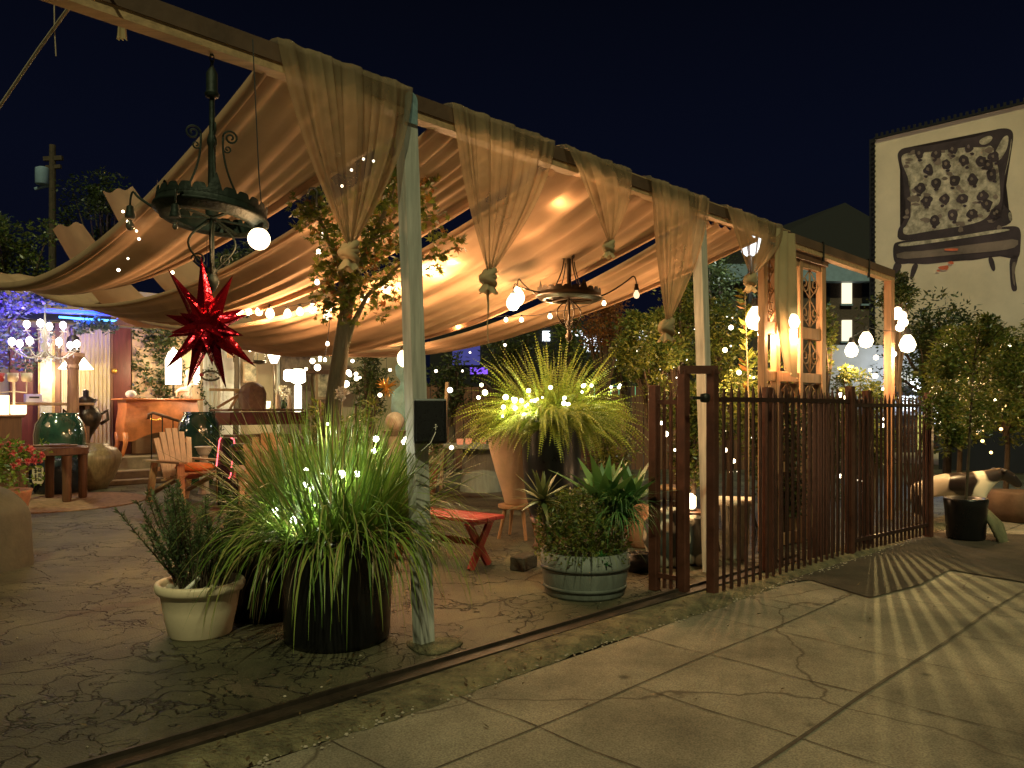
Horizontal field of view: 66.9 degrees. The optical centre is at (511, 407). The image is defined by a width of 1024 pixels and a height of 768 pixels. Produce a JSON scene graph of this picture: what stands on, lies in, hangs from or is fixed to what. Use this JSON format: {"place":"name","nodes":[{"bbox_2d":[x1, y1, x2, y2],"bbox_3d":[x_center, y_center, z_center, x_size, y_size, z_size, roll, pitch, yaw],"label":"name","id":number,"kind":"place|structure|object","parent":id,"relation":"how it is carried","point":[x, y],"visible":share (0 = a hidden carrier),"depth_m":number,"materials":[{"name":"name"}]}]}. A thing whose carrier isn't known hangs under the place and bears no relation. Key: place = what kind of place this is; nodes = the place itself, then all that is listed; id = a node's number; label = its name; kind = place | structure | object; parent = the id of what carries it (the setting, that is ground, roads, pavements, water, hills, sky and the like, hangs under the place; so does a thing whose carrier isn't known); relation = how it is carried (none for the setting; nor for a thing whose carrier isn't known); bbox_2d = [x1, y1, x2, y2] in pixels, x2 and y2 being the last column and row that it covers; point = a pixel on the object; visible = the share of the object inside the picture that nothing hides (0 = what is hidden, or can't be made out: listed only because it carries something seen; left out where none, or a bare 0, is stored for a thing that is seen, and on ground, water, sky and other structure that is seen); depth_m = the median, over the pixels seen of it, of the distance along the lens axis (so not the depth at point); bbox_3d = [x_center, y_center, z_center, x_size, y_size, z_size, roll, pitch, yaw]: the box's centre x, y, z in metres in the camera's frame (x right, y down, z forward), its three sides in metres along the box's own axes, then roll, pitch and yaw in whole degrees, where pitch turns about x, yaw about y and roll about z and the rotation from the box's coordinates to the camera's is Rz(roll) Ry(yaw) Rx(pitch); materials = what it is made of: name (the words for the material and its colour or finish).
{"place":"outdoors","nodes":[
{"label":"outdoors","id":0,"kind":"place"},
{"bbox_2d":[0,486,33,573],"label":"garden stool","id":1,"kind":"object","parent":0,"point":[16,545],"visible":1,"depth_m":6.73,"materials":[{"name":"stone"}]},
{"bbox_2d":[0,433,53,505],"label":"flower pot","id":2,"kind":"object","parent":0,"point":[22,493],"visible":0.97,"depth_m":9.54,"materials":[{"name":"ceramic"}]},
{"bbox_2d":[0,440,1023,767],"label":"patio","id":3,"kind":"structure","parent":0,"point":[100,660],"depth_m":4.82,"materials":[{"name":"concrete"}]},
{"bbox_2d":[0,211,63,276],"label":"patio tree","id":4,"kind":"object","parent":3,"relation":"on","point":[24,253],"visible":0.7,"depth_m":16.05,"materials":[{"name":"green plant"}]},
{"bbox_2d":[34,144,63,270],"bbox_3d":[-15.546,-3.703,25.912,0.939,10.206,0.453,0,0,0],"label":"utility pole","id":5,"kind":"object","parent":3,"relation":"on","point":[45,175],"visible":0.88,"depth_m":25.91,"materials":[{"name":"brown wood"}]},
{"bbox_2d":[61,352,84,412],"bbox_3d":[-7.614,0.227,13.442,0.440,2.345,0.440,0,0,0],"label":"wood pedestal","id":6,"kind":"object","parent":3,"relation":"on","point":[72,367],"visible":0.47,"depth_m":13.36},
{"bbox_2d":[28,492,145,513],"bbox_3d":[-6.800,1.389,11.400,2.600,0.014,2.600,0,0,0],"label":"rug","id":7,"kind":"object","parent":3,"relation":"on","point":[38,503],"visible":0.67,"depth_m":11.39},
{"bbox_2d":[28,457,77,494],"bbox_3d":[-7.385,1.100,12.585,0.840,0.600,0.850,0,0,0],"label":"planter pot","id":8,"kind":"object","parent":7,"relation":"on","point":[38,489],"visible":0.5,"depth_m":12.26,"materials":[{"name":"black ceramic"}]},
{"bbox_2d":[18,443,88,501],"bbox_3d":[-6.855,0.964,11.600,0.930,0.837,0.920,0,0,0],"label":"table","id":9,"kind":"object","parent":7,"relation":"on","point":[65,452],"visible":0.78,"depth_m":11.46,"materials":[{"name":"brown wood"}]},
{"bbox_2d":[33,413,86,457],"bbox_3d":[-7.494,0.745,12.854,0.777,1.311,0.777,0,0,0],"label":"glazed urn","id":10,"kind":"object","parent":9,"relation":"on","point":[64,428],"visible":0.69,"depth_m":12.58,"materials":[{"name":"green ceramic"}]},
{"bbox_2d":[52,166,130,241],"bbox_3d":[-9.390,-2.058,17.870,2.127,6.917,1.807,0,0,-44],"label":"patio tree","id":11,"kind":"object","parent":3,"relation":"on","point":[96,199],"visible":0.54,"depth_m":17.62,"materials":[{"name":"green plant"}]},
{"bbox_2d":[86,443,121,489],"bbox_3d":[-7.229,1.010,13.351,0.920,0.780,0.920,0,0,0],"label":"clay jar","id":12,"kind":"object","parent":3,"relation":"on","point":[104,461],"visible":0.6,"depth_m":13.13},
{"bbox_2d":[142,428,217,505],"bbox_3d":[-4.811,0.856,11.422,0.997,1.096,0.810,0,0,36],"label":"garden chair","id":13,"kind":"object","parent":3,"relation":"on","point":[170,455],"visible":0.79,"depth_m":11.45,"materials":[{"name":"brown wood"}]},
{"bbox_2d":[113,475,264,641],"bbox_3d":[-1.909,0.905,4.874,0.716,0.989,0.847,0,0,24],"label":"potted shrub","id":14,"kind":"object","parent":3,"relation":"on","point":[176,611],"visible":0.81,"depth_m":4.66,"materials":[{"name":"green plant"}]},
{"bbox_2d":[177,412,219,484],"bbox_3d":[-5.707,0.740,14.114,0.731,1.320,0.731,0,0,0],"label":"glazed urn","id":15,"kind":"object","parent":3,"relation":"on","point":[190,424],"visible":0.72,"depth_m":13.85,"materials":[{"name":"green ceramic"}]},
{"bbox_2d":[0,291,402,453],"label":"house","id":16,"kind":"structure","parent":3,"relation":"on","point":[120,363],"depth_m":15.56,"materials":[{"name":"beige paint"}]},
{"bbox_2d":[37,330,54,419],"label":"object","id":17,"kind":"object","parent":16,"relation":"attached to","point":[46,380],"visible":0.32,"depth_m":14.56,"materials":[{"name":"glass"}]},
{"bbox_2d":[0,290,118,372],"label":"climbing ivy","id":18,"kind":"object","parent":16,"relation":"attached to","point":[10,308],"visible":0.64,"depth_m":12.83,"materials":[{"name":"green plant"}]},
{"bbox_2d":[61,326,112,445],"bbox_3d":[-8.263,-0.335,15.083,0.905,2.430,0.050,0,0,-45],"label":"window drape","id":19,"kind":"object","parent":16,"relation":"hanging from","point":[95,349],"depth_m":15.20,"materials":[{"name":"fabric"}]},
{"bbox_2d":[113,328,130,453],"bbox_3d":[-7.866,-0.330,15.593,0.339,2.540,0.120,0,0,-45],"label":"door","id":20,"kind":"structure","parent":16,"relation":"in","point":[122,338],"depth_m":15.54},
{"bbox_2d":[130,327,199,453],"bbox_3d":[-7.228,-0.538,16.110,1.550,2.956,0.434,0,0,-41],"label":"ivy panel","id":21,"kind":"object","parent":16,"relation":"attached to","point":[150,348],"visible":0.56,"depth_m":15.98,"materials":[{"name":"green plant"}]},
{"bbox_2d":[281,356,310,438],"bbox_3d":[-5.085,-0.280,18.291,0.780,2.040,0.030,0,0,-45],"label":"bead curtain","id":22,"kind":"object","parent":16,"relation":"hanging from","point":[289,362],"visible":0.38,"depth_m":18.27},
{"bbox_2d":[197,353,223,479],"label":"fluted column","id":23,"kind":"structure","parent":3,"relation":"on","point":[211,399],"depth_m":14.92,"materials":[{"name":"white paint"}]},
{"bbox_2d":[28,443,438,487],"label":"steps","id":24,"kind":"structure","parent":3,"relation":"on","point":[133,469],"depth_m":14.56,"materials":[{"name":"wood"}]},
{"bbox_2d":[111,398,202,455],"bbox_3d":[-7.071,0.386,15.547,1.594,1.122,0.740,0,0,-45],"label":"commode","id":25,"kind":"object","parent":24,"relation":"on","point":[133,422],"visible":0.66,"depth_m":15.13,"materials":[{"name":"orange wood"}]},
{"bbox_2d":[220,530,282,623],"bbox_3d":[-1.660,1.115,5.250,0.640,0.570,0.640,0,0,0],"label":"nursery pot","id":26,"kind":"object","parent":3,"relation":"on","point":[273,613],"visible":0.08,"depth_m":5.00,"materials":[{"name":"black plastic"}]},
{"bbox_2d":[210,409,308,470],"bbox_3d":[-4.875,0.692,15.154,1.762,1.336,0.800,0,0,-45],"label":"bar counter","id":27,"kind":"object","parent":3,"relation":"on","point":[250,418],"visible":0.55,"depth_m":14.74,"materials":[{"name":"brown wood"}]},
{"bbox_2d":[153,372,520,653],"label":"potted grass","id":28,"kind":"object","parent":3,"relation":"on","point":[336,546],"depth_m":4.38,"materials":[{"name":"plant"}]},
{"bbox_2d":[346,357,398,470],"bbox_3d":[-2.420,0.136,13.567,0.975,2.534,1.046,0,0,0],"label":"patio tree","id":29,"kind":"object","parent":3,"relation":"on","point":[369,367],"visible":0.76,"depth_m":13.35,"materials":[{"name":"green plant"}]},
{"bbox_2d":[285,163,467,464],"bbox_3d":[-1.067,-0.173,5.450,1.422,3.168,0.771,0,0,28],"label":"leaning tree","id":30,"kind":"object","parent":3,"relation":"on","point":[348,289],"visible":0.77,"depth_m":5.51,"materials":[{"name":"green plant"}]},
{"bbox_2d":[407,637,462,655],"bbox_3d":[-0.459,1.389,4.530,0.335,0.022,0.321,0,0,0],"label":"post footing","id":31,"kind":"object","parent":3,"relation":"on","point":[440,645],"visible":0.89,"depth_m":4.49,"materials":[{"name":"concrete"}]},
{"bbox_2d":[397,93,434,644],"bbox_3d":[-0.561,-0.205,4.521,0.229,3.210,0.092,0,0,-45],"label":"wood post","id":32,"kind":"object","parent":31,"relation":"on","point":[410,241],"visible":0.81,"depth_m":4.49,"materials":[{"name":"wood"}]},
{"bbox_2d":[413,399,445,450],"bbox_3d":[-0.479,0.100,4.484,0.184,0.300,0.202,0,0,-11],"label":"speaker","id":33,"kind":"object","parent":32,"relation":"attached to","point":[429,415],"visible":0.98,"depth_m":4.41},
{"bbox_2d":[41,0,894,280],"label":"wood beam","id":34,"kind":"structure","parent":32,"relation":"attached to","point":[173,25],"depth_m":3.75,"materials":[{"name":"wood"}]},
{"bbox_2d":[0,71,319,294],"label":"canopy strip","id":35,"kind":"object","parent":34,"relation":"attached to","point":[160,247],"visible":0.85,"depth_m":5.20,"materials":[{"name":"fabric"}]},
{"bbox_2d":[125,53,268,291],"bbox_3d":[-1.496,-1.135,3.753,0.524,1.176,0.709,0,0,-45],"label":"chandelier","id":36,"kind":"object","parent":34,"relation":"hanging from","point":[213,199],"visible":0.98,"depth_m":3.66,"materials":[{"name":"metal"}]},
{"bbox_2d":[165,258,255,387],"bbox_3d":[-1.417,-0.433,3.642,0.446,0.700,0.279,0,0,0],"label":"foil star","id":37,"kind":"object","parent":36,"relation":"hanging from","point":[206,321],"visible":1,"depth_m":3.60,"materials":[{"name":"red"}]},
{"bbox_2d":[33,129,469,324],"bbox_3d":[-3.500,-1.388,8.386,0.924,0.835,9.580,0,0,-45],"label":"canopy strip","id":38,"kind":"object","parent":34,"relation":"attached to","point":[276,272],"visible":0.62,"depth_m":6.71,"materials":[{"name":"fabric"}]},
{"bbox_2d":[269,37,412,272],"bbox_3d":[-0.891,-1.287,4.156,0.837,1.121,0.220,0,0,-45],"label":"swag curtain","id":39,"kind":"object","parent":34,"relation":"hanging from","point":[353,120],"visible":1,"depth_m":4.10,"materials":[{"name":"fabric"}]},
{"bbox_2d":[136,169,654,356],"bbox_3d":[-2.473,-1.174,9.395,1.804,1.068,9.580,0,0,-45],"label":"canopy strip","id":40,"kind":"object","parent":34,"relation":"hanging from","point":[562,222],"visible":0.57,"depth_m":7.02,"materials":[{"name":"fabric"}]},
{"bbox_2d":[53,222,183,329],"bbox_3d":[-5.636,-1.901,11.209,0.787,1.402,2.360,0,0,32],"label":"canopy strip","id":41,"kind":"object","parent":40,"relation":"attached to","point":[75,238],"visible":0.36,"depth_m":10.86,"materials":[{"name":"fabric"}]},
{"bbox_2d":[506,255,639,341],"bbox_3d":[0.482,-1.214,6.862,1.068,1.274,0.775,0,0,-36],"label":"chandelier","id":42,"kind":"object","parent":40,"relation":"hanging from","point":[569,294],"visible":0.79,"depth_m":6.83,"materials":[{"name":"brown metal"}]},
{"bbox_2d":[232,220,739,356],"bbox_3d":[-1.386,-1.172,10.464,1.094,0.984,9.580,0,0,-45],"label":"canopy strip","id":43,"kind":"object","parent":34,"relation":"attached to","point":[642,266],"visible":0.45,"depth_m":8.24,"materials":[{"name":"fabric"}]},
{"bbox_2d":[443,102,554,343],"bbox_3d":[-0.062,-1.118,4.974,0.911,1.435,0.216,0,0,-45],"label":"swag curtain","id":44,"kind":"object","parent":34,"relation":"hanging from","point":[505,167],"visible":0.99,"depth_m":4.86,"materials":[{"name":"fabric"}]},
{"bbox_2d":[556,144,631,259],"bbox_3d":[0.607,-1.460,5.634,0.773,0.732,0.213,0,0,-45],"label":"swag curtain","id":45,"kind":"object","parent":34,"relation":"hanging from","point":[607,184],"visible":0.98,"depth_m":5.63,"materials":[{"name":"fabric"}]},
{"bbox_2d":[643,175,708,342],"bbox_3d":[1.347,-1.168,6.359,0.878,1.295,0.216,0,0,-45],"label":"swag curtain","id":46,"kind":"object","parent":34,"relation":"hanging from","point":[680,215],"visible":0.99,"depth_m":6.24,"materials":[{"name":"fabric"}]},
{"bbox_2d":[721,205,782,292],"bbox_3d":[2.225,-1.433,7.222,1.030,0.741,0.218,0,0,-45],"label":"swag curtain","id":47,"kind":"object","parent":34,"relation":"hanging from","point":[759,241],"visible":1,"depth_m":7.13,"materials":[{"name":"fabric"}]},
{"bbox_2d":[774,228,797,378],"bbox_3d":[2.686,-1.000,7.582,0.526,1.440,0.040,0,0,-45],"label":"hanging drape","id":48,"kind":"object","parent":34,"relation":"hanging from","point":[786,298],"visible":0.98,"depth_m":7.56,"materials":[{"name":"fabric"}]},
{"bbox_2d":[395,507,503,570],"bbox_3d":[-0.630,1.184,7.027,1.120,0.473,0.378,0,0,36],"label":"bench","id":49,"kind":"object","parent":3,"relation":"on","point":[480,518],"visible":0.43,"depth_m":6.79,"materials":[{"name":"red paint"}]},
{"bbox_2d":[426,351,476,477],"bbox_3d":[-1.248,0.130,15.493,1.110,2.547,1.154,0,0,0],"label":"patio tree","id":50,"kind":"object","parent":3,"relation":"on","point":[456,394],"visible":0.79,"depth_m":15.41,"materials":[{"name":"green plant"}]},
{"bbox_2d":[442,442,502,497],"bbox_3d":[-0.490,0.995,12.600,1.280,0.810,1.280,0,0,0],"label":"pedestal table","id":51,"kind":"object","parent":3,"relation":"on","point":[485,483],"visible":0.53,"depth_m":12.29,"materials":[{"name":"stone"}]},
{"bbox_2d":[464,328,545,405],"bbox_3d":[0.010,-0.217,16.578,1.648,3.238,1.710,0,0,-43],"label":"patio tree","id":52,"kind":"object","parent":3,"relation":"on","point":[511,350],"visible":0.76,"depth_m":16.44,"materials":[{"name":"green plant"}]},
{"bbox_2d":[497,502,534,540],"bbox_3d":[0.060,1.222,8.350,0.417,0.362,0.417,0,0,6],"label":"plant stand","id":53,"kind":"object","parent":3,"relation":"on","point":[504,507],"visible":0.57,"depth_m":8.25,"materials":[{"name":"brown wood"}]},
{"bbox_2d":[488,422,527,505],"bbox_3d":[0.060,0.540,8.350,0.650,1.000,0.650,0,0,0],"label":"clay urn","id":54,"kind":"object","parent":53,"relation":"on","point":[508,465],"visible":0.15,"depth_m":8.14,"materials":[{"name":"ceramic"}]},
{"bbox_2d":[449,333,648,549],"bbox_3d":[0.408,0.334,7.772,2.113,2.133,2.174,0,0,0],"label":"potted fern","id":55,"kind":"object","parent":3,"relation":"on","point":[553,430],"visible":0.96,"depth_m":7.48,"materials":[{"name":"green plant"}]},
{"bbox_2d":[533,316,599,396],"bbox_3d":[1.211,-0.301,16.057,1.583,3.406,1.627,0,0,0],"label":"patio tree","id":56,"kind":"object","parent":3,"relation":"on","point":[571,351],"visible":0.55,"depth_m":15.95,"materials":[{"name":"green plant"}]},
{"bbox_2d":[540,541,629,601],"bbox_3d":[0.550,1.235,5.860,0.681,0.330,0.681,0,0,0],"label":"barrel tub","id":57,"kind":"object","parent":3,"relation":"on","point":[597,582],"visible":0.81,"depth_m":5.58,"materials":[{"name":"grey wood"}]},
{"bbox_2d":[509,470,575,551],"bbox_3d":[0.216,0.788,5.808,0.593,0.674,0.602,0,0,-34],"label":"aloe","id":58,"kind":"object","parent":57,"relation":"in","point":[543,490],"visible":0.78,"depth_m":5.77,"materials":[{"name":"green plant"}]},
{"bbox_2d":[532,484,642,572],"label":"filler plants","id":59,"kind":"object","parent":57,"relation":"in","point":[576,529],"visible":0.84,"depth_m":5.70,"materials":[{"name":"green plant"}]},
{"bbox_2d":[550,454,674,551],"bbox_3d":[0.781,0.740,5.949,0.968,0.785,0.892,0,0,-31],"label":"agave","id":60,"kind":"object","parent":57,"relation":"in","point":[609,477],"visible":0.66,"depth_m":5.86,"materials":[{"name":"green plant"}]},
{"bbox_2d":[579,480,663,551],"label":"spider plant","id":61,"kind":"object","parent":57,"relation":"in","point":[621,504],"visible":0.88,"depth_m":5.66,"materials":[{"name":"green plant"}]},
{"bbox_2d":[430,320,739,439],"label":"shops","id":62,"kind":"structure","parent":3,"relation":"on","point":[437,358],"depth_m":30.00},
{"bbox_2d":[427,384,757,469],"bbox_3d":[2.058,0.450,17.527,8.891,1.980,0.105,0,0,0],"label":"board fence","id":63,"kind":"object","parent":3,"relation":"on","point":[637,464],"visible":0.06,"depth_m":17.49,"materials":[{"name":"brown wood"}]},
{"bbox_2d":[572,300,633,456],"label":"garden shrub","id":64,"kind":"object","parent":3,"relation":"on","point":[610,315],"visible":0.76,"depth_m":11.42,"materials":[{"name":"green plant"}]},
{"bbox_2d":[606,307,688,503],"bbox_3d":[1.579,0.108,9.013,1.018,2.587,0.846,0,0,-33],"label":"garden shrub","id":65,"kind":"object","parent":3,"relation":"on","point":[633,355],"visible":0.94,"depth_m":8.87,"materials":[{"name":"green plant"}]},
{"bbox_2d":[649,385,676,590],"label":"iron gate","id":66,"kind":"structure","parent":3,"relation":"on","point":[655,403],"depth_m":5.90,"materials":[{"name":"brown metal"}]},
{"bbox_2d":[642,272,695,506],"bbox_3d":[1.934,-0.182,9.617,0.988,3.168,1.096,0,0,0],"label":"garden shrub","id":67,"kind":"object","parent":3,"relation":"on","point":[682,329],"visible":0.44,"depth_m":9.56,"materials":[{"name":"green plant"}]},
{"bbox_2d":[660,381,729,495],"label":"garden shrub","id":68,"kind":"object","parent":3,"relation":"on","point":[694,465],"visible":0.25,"depth_m":7.51,"materials":[{"name":"green plant"}]},
{"bbox_2d":[693,231,710,571],"bbox_3d":[1.647,-0.100,6.634,0.112,3.000,0.185,0,0,-45],"label":"wood post","id":69,"kind":"object","parent":3,"relation":"on","point":[701,310],"visible":0.51,"depth_m":6.61,"materials":[{"name":"wood"}]},
{"bbox_2d":[686,295,757,495],"bbox_3d":[2.580,0.001,9.389,1.072,2.801,1.133,0,0,0],"label":"garden shrub","id":70,"kind":"object","parent":3,"relation":"on","point":[720,336],"visible":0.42,"depth_m":9.30,"materials":[{"name":"green plant"}]},
{"bbox_2d":[687,254,757,473],"bbox_3d":[4.507,-1.029,16.441,1.944,4.860,1.855,0,0,0],"label":"patio tree","id":71,"kind":"object","parent":3,"relation":"on","point":[719,271],"visible":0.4,"depth_m":16.35,"materials":[{"name":"green plant"}]},
{"bbox_2d":[719,496,757,560],"bbox_3d":[2.071,1.120,7.190,0.405,0.560,0.392,0,0,0],"label":"planter","id":72,"kind":"object","parent":3,"relation":"on","point":[735,526],"visible":0.41,"depth_m":7.07,"materials":[{"name":"beige ceramic"}]},
{"bbox_2d":[734,288,756,543],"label":"young plant","id":73,"kind":"object","parent":3,"relation":"on","point":[743,369],"visible":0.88,"depth_m":7.93,"materials":[{"name":"green plant"}]},
{"bbox_2d":[719,349,793,537],"bbox_3d":[2.641,0.365,8.353,0.891,2.074,0.814,0,0,0],"label":"garden shrub","id":74,"kind":"object","parent":3,"relation":"on","point":[735,383],"visible":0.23,"depth_m":8.25,"materials":[{"name":"green plant"}]},
{"bbox_2d":[741,397,812,545],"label":"garden shrub","id":75,"kind":"object","parent":3,"relation":"on","point":[756,474],"visible":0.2,"depth_m":7.81,"materials":[{"name":"green plant"}]},
{"bbox_2d":[758,252,827,551],"bbox_3d":[2.910,-0.095,7.984,1.413,2.990,0.100,0,0,-45],"label":"carved screen","id":76,"kind":"object","parent":3,"relation":"on","point":[774,376],"visible":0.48,"depth_m":8.00,"materials":[{"name":"brown wood"}]},
{"bbox_2d":[807,302,841,391],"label":"garden shrub","id":77,"kind":"object","parent":3,"relation":"on","point":[830,338],"visible":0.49,"depth_m":9.89,"materials":[{"name":"green plant"}]},
{"bbox_2d":[829,363,880,520],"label":"garden shrub","id":78,"kind":"object","parent":3,"relation":"on","point":[844,379],"visible":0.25,"depth_m":9.60,"materials":[{"name":"green plant"}]},
{"bbox_2d":[827,345,943,452],"bbox_3d":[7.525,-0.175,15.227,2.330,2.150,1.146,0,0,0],"label":"shop building","id":79,"kind":"structure","parent":3,"relation":"on","point":[863,359],"depth_m":15.50,"materials":[{"name":"white paint"}]},
{"bbox_2d":[884,279,894,519],"bbox_3d":[4.742,-0.100,9.744,0.113,3.000,0.090,0,0,-45],"label":"wood post","id":80,"kind":"object","parent":3,"relation":"on","point":[889,337],"visible":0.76,"depth_m":9.71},
{"bbox_2d":[844,326,915,357],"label":"string lights","id":81,"kind":"object","parent":80,"relation":"attached to","point":[907,343],"visible":1,"depth_m":9.57},
{"bbox_2d":[873,269,921,509],"bbox_3d":[5.294,-0.239,10.568,0.622,3.280,0.688,0,0,0],"label":"street lamp","id":82,"kind":"object","parent":3,"relation":"on","point":[904,292],"visible":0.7,"depth_m":10.57,"materials":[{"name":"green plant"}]},
{"bbox_2d":[906,318,946,399],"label":"garden shrub","id":83,"kind":"object","parent":3,"relation":"on","point":[921,342],"visible":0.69,"depth_m":11.57,"materials":[{"name":"green plant"}]},
{"bbox_2d":[854,286,1022,473],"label":"street tree","id":84,"kind":"object","parent":3,"relation":"on","point":[947,461],"visible":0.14,"depth_m":12.35,"materials":[{"name":"green plant"}]},
{"bbox_2d":[869,98,1023,464],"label":"mural building","id":85,"kind":"structure","parent":3,"relation":"on","point":[946,203],"depth_m":18.69,"materials":[{"name":"paint"}]},
{"bbox_2d":[906,322,1006,472],"bbox_3d":[6.473,0.070,11.169,1.422,2.665,1.132,0,0,0],"label":"garden shrub","id":86,"kind":"object","parent":3,"relation":"on","point":[942,329],"visible":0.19,"depth_m":11.18,"materials":[{"name":"green plant"}]},
{"bbox_2d":[939,393,1023,472],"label":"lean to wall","id":87,"kind":"structure","parent":3,"relation":"on","point":[982,458],"depth_m":16.59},
{"bbox_2d":[0,0,1023,384],"label":"sky","id":88,"kind":"structure","parent":0,"point":[771,110],"materials":[{"name":"black"}]},
{"bbox_2d":[251,521,1023,767],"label":"sidewalk","id":89,"kind":"structure","parent":0,"point":[639,726],"depth_m":3.75,"materials":[{"name":"concrete"}]},
{"bbox_2d":[126,515,944,767],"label":"curb edging","id":90,"kind":"object","parent":89,"relation":"on","point":[338,721],"visible":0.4,"depth_m":3.89,"materials":[{"name":"concrete"}]},
{"bbox_2d":[59,554,801,767],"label":"steel drain strip","id":91,"kind":"object","parent":90,"relation":"on","point":[173,743],"visible":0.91,"depth_m":3.71,"materials":[{"name":"metal"}]},
{"bbox_2d":[677,366,718,593],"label":"frame","id":92,"kind":"structure","parent":90,"relation":"on","point":[710,397],"depth_m":5.73,"materials":[{"name":"orange metal"}]},
{"bbox_2d":[719,383,854,590],"bbox_3d":[2.373,0.600,6.531,2.268,1.600,0.070,0,0,-43],"label":"metal fence","id":93,"kind":"object","parent":90,"relation":"on","point":[849,400],"visible":0.96,"depth_m":6.51,"materials":[{"name":"orange metal"}]},
{"bbox_2d":[762,387,871,572],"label":"sliding gate","id":94,"kind":"structure","parent":90,"relation":"on","point":[864,392],"depth_m":6.96,"materials":[{"name":"orange metal"}]},
{"bbox_2d":[855,392,933,551],"bbox_3d":[3.876,0.620,7.858,1.709,1.560,0.070,0,0,-39],"label":"metal fence","id":95,"kind":"object","parent":90,"relation":"on","point":[927,525],"visible":0.91,"depth_m":7.87,"materials":[{"name":"orange metal"}]},
{"bbox_2d":[910,467,1021,522],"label":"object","id":96,"kind":"object","parent":90,"relation":"on","point":[983,483],"visible":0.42,"depth_m":9.05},
{"bbox_2d":[775,532,1023,596],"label":"asphalt patch","id":97,"kind":"object","parent":89,"relation":"on","point":[904,566],"visible":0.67,"depth_m":6.89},
{"bbox_2d":[917,311,1023,540],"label":"potted tree","id":98,"kind":"object","parent":97,"relation":"on","point":[966,515],"visible":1,"depth_m":8.17,"materials":[{"name":"green plant"}]},
{"bbox_2d":[987,489,1023,522],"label":"stump planter","id":99,"kind":"object","parent":89,"relation":"on","point":[1006,505],"visible":0.86,"depth_m":9.47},
{"bbox_2d":[685,203,868,383],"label":"brick building","id":100,"kind":"structure","parent":0,"point":[844,227],"depth_m":40.00,"materials":[{"name":"brick"}]},
{"bbox_2d":[972,323,1023,488],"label":"garden shrub","id":101,"kind":"object","parent":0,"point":[1006,433],"visible":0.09,"depth_m":10.87,"materials":[{"name":"green plant"}]},
{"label":"wood beam","id":102,"kind":"object","parent":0,"visible":0},
{"bbox_2d":[8,304,79,363],"bbox_3d":[-7.609,-1.203,12.598,1.004,0.966,0.992,0,0,0],"label":"crystal chandelier","id":103,"kind":"object","parent":102,"relation":"hanging from","point":[45,335],"visible":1,"depth_m":12.59,"materials":[{"name":"glass"}]},
{"bbox_2d":[103,186,207,290],"bbox_3d":[-5.199,-2.473,12.054,2.303,1.913,0.800,0,0,-41],"label":"canopy strip","id":104,"kind":"object","parent":102,"relation":"attached to","point":[118,202],"visible":0.21,"depth_m":11.87,"materials":[{"name":"fabric"}]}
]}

